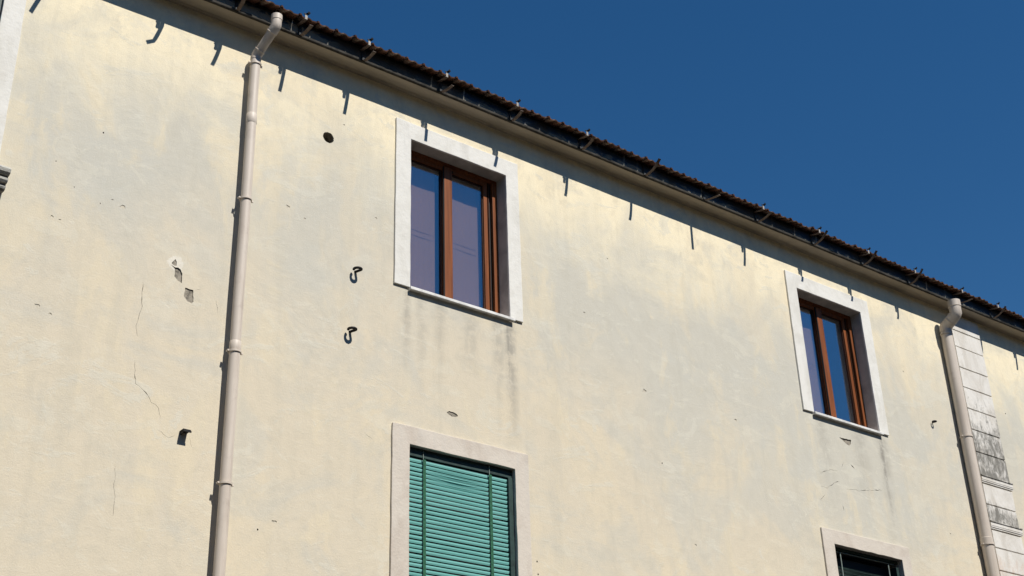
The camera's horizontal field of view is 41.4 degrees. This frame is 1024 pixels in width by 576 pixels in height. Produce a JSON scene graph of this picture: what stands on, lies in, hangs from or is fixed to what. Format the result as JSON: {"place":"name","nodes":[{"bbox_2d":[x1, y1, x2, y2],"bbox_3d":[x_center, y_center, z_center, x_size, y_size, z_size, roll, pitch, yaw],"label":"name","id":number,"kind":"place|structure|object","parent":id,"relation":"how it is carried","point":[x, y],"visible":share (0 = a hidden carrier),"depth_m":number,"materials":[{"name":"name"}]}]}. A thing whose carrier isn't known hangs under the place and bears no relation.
{"place":"outdoors","nodes":[
{"label":"outdoors","id":0,"kind":"place"},
{"bbox_2d":[267,0,1023,316],"label":"sky","id":1,"kind":"structure","parent":0,"point":[893,128],"materials":[{"name":"blue"}]},
{"label":"ground","id":2,"kind":"structure","parent":0,"visible":0},
{"bbox_2d":[0,0,1023,575],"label":"house","id":3,"kind":"structure","parent":2,"relation":"on","point":[558,352],"depth_m":13.45,"materials":[{"name":"beige paint"}]},
{"bbox_2d":[0,0,26,193],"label":"window","id":4,"kind":"structure","parent":3,"relation":"in","point":[12,14],"depth_m":11.66,"materials":[{"name":"green paint"}]},
{"bbox_2d":[179,428,191,434],"bbox_3d":[-2.720,1.203,11.282,0.075,0.032,0.098,18,-33,-33],"label":"iron stub","id":5,"kind":"object","parent":3,"relation":"attached to","point":[183,430],"visible":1,"depth_m":11.26,"materials":[{"name":"black metal"}]},
{"bbox_2d":[235,0,245,10],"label":"gutter bracket","id":6,"kind":"object","parent":3,"relation":"attached to","point":[238,6],"visible":1,"depth_m":13.12,"materials":[{"name":"metal"}]},
{"bbox_2d":[213,12,282,575],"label":"downpipe","id":7,"kind":"object","parent":3,"relation":"attached to","point":[225,483],"visible":1,"depth_m":11.98,"materials":[{"name":"beige metal"}]},
{"bbox_2d":[297,12,312,35],"bbox_3d":[-2.068,-2.642,13.525,0.066,0.221,0.241,18,-33,-33],"label":"gutter bracket","id":8,"kind":"object","parent":3,"relation":"attached to","point":[308,28],"visible":1,"depth_m":13.52,"materials":[{"name":"metal"}]},
{"bbox_2d":[347,326,356,332],"bbox_3d":[-1.514,0.391,12.757,0.122,0.032,0.087,-19,-32,29],"label":"wall hook","id":9,"kind":"object","parent":3,"relation":"attached to","point":[353,328],"depth_m":12.73,"materials":[{"name":"black metal"}]},
{"bbox_2d":[353,266,362,272],"bbox_3d":[-1.499,-0.179,13.081,0.122,0.032,0.087,-19,-32,29],"label":"wall hook","id":10,"kind":"object","parent":3,"relation":"attached to","point":[359,268],"depth_m":13.06,"materials":[{"name":"black metal"}]},
{"bbox_2d":[360,38,375,60],"bbox_3d":[-1.484,-2.457,13.941,0.066,0.221,0.231,18,-33,-33],"label":"gutter bracket","id":11,"kind":"object","parent":3,"relation":"attached to","point":[368,45],"visible":1,"depth_m":13.93,"materials":[{"name":"metal"}]},
{"bbox_2d":[437,69,453,92],"bbox_3d":[-0.714,-2.207,14.483,0.076,0.227,0.222,18,-33,-33],"label":"gutter bracket","id":12,"kind":"object","parent":3,"relation":"attached to","point":[440,83],"visible":1,"depth_m":14.48,"materials":[{"name":"metal"}]},
{"bbox_2d":[393,117,522,322],"bbox_3d":[-0.624,-0.656,14.325,1.609,1.993,0.310,18,-33,-33],"label":"window","id":13,"kind":"structure","parent":3,"relation":"in","point":[414,200],"depth_m":14.42,"materials":[{"name":"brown wood"}]},
{"bbox_2d":[389,422,532,575],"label":"window","id":14,"kind":"structure","parent":3,"relation":"in","point":[446,512],"depth_m":12.84,"materials":[{"name":"green paint"}]},
{"bbox_2d":[507,99,522,120],"bbox_3d":[0.041,-1.975,15.003,0.066,0.216,0.238,18,-33,-33],"label":"gutter bracket","id":15,"kind":"object","parent":3,"relation":"attached to","point":[517,116],"visible":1,"depth_m":14.99,"materials":[{"name":"metal"}]},
{"bbox_2d":[577,129,595,149],"bbox_3d":[0.850,-1.721,15.552,0.066,0.210,0.262,18,-33,-33],"label":"gutter bracket","id":16,"kind":"object","parent":3,"relation":"attached to","point":[588,143],"visible":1,"depth_m":15.55,"materials":[{"name":"metal"}]},
{"bbox_2d":[642,158,660,175],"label":"gutter bracket","id":17,"kind":"object","parent":3,"relation":"attached to","point":[653,168],"visible":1,"depth_m":16.06,"materials":[{"name":"metal"}]},
{"bbox_2d":[701,189,720,200],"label":"gutter bracket","id":18,"kind":"object","parent":3,"relation":"attached to","point":[704,198],"visible":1,"depth_m":16.65,"materials":[{"name":"metal"}]},
{"bbox_2d":[753,203,771,221],"bbox_3d":[3.167,-0.969,17.162,0.066,0.212,0.262,18,-33,-33],"label":"gutter bracket","id":19,"kind":"object","parent":3,"relation":"attached to","point":[766,216],"visible":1,"depth_m":17.17,"materials":[{"name":"metal"}]},
{"bbox_2d":[809,226,827,244],"bbox_3d":[4.011,-0.700,17.744,0.066,0.208,0.273,18,-33,-33],"label":"gutter bracket","id":20,"kind":"object","parent":3,"relation":"attached to","point":[822,237],"visible":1,"depth_m":17.74,"materials":[{"name":"metal"}]},
{"bbox_2d":[784,270,888,435],"bbox_3d":[4.125,0.896,17.620,1.639,1.974,0.310,18,-33,-33],"label":"window","id":21,"kind":"structure","parent":3,"relation":"in","point":[800,309],"depth_m":17.70,"materials":[{"name":"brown wood"}]},
{"bbox_2d":[820,527,912,575],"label":"window","id":22,"kind":"structure","parent":3,"relation":"in","point":[834,566],"depth_m":16.31,"materials":[{"name":"green paint"}]},
{"bbox_2d":[858,247,877,264],"bbox_3d":[4.799,-0.447,18.287,0.066,0.208,0.283,18,-33,-33],"label":"gutter bracket","id":23,"kind":"object","parent":3,"relation":"attached to","point":[872,257],"visible":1,"depth_m":18.29,"materials":[{"name":"metal"}]},
{"bbox_2d":[905,267,922,283],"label":"gutter bracket","id":24,"kind":"object","parent":3,"relation":"attached to","point":[917,277],"visible":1,"depth_m":18.84,"materials":[{"name":"metal"}]},
{"bbox_2d":[952,287,972,302],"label":"gutter bracket","id":25,"kind":"object","parent":3,"relation":"attached to","point":[961,293],"visible":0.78,"depth_m":19.42,"materials":[{"name":"metal"}]},
{"bbox_2d":[939,298,999,575],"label":"downpipe","id":26,"kind":"object","parent":3,"relation":"attached to","point":[947,325],"visible":1,"depth_m":18.45,"materials":[{"name":"beige metal"}]},
{"bbox_2d":[988,302,1005,317],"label":"gutter bracket","id":27,"kind":"object","parent":3,"relation":"attached to","point":[1001,312],"visible":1,"depth_m":19.90,"materials":[{"name":"metal"}]}
]}

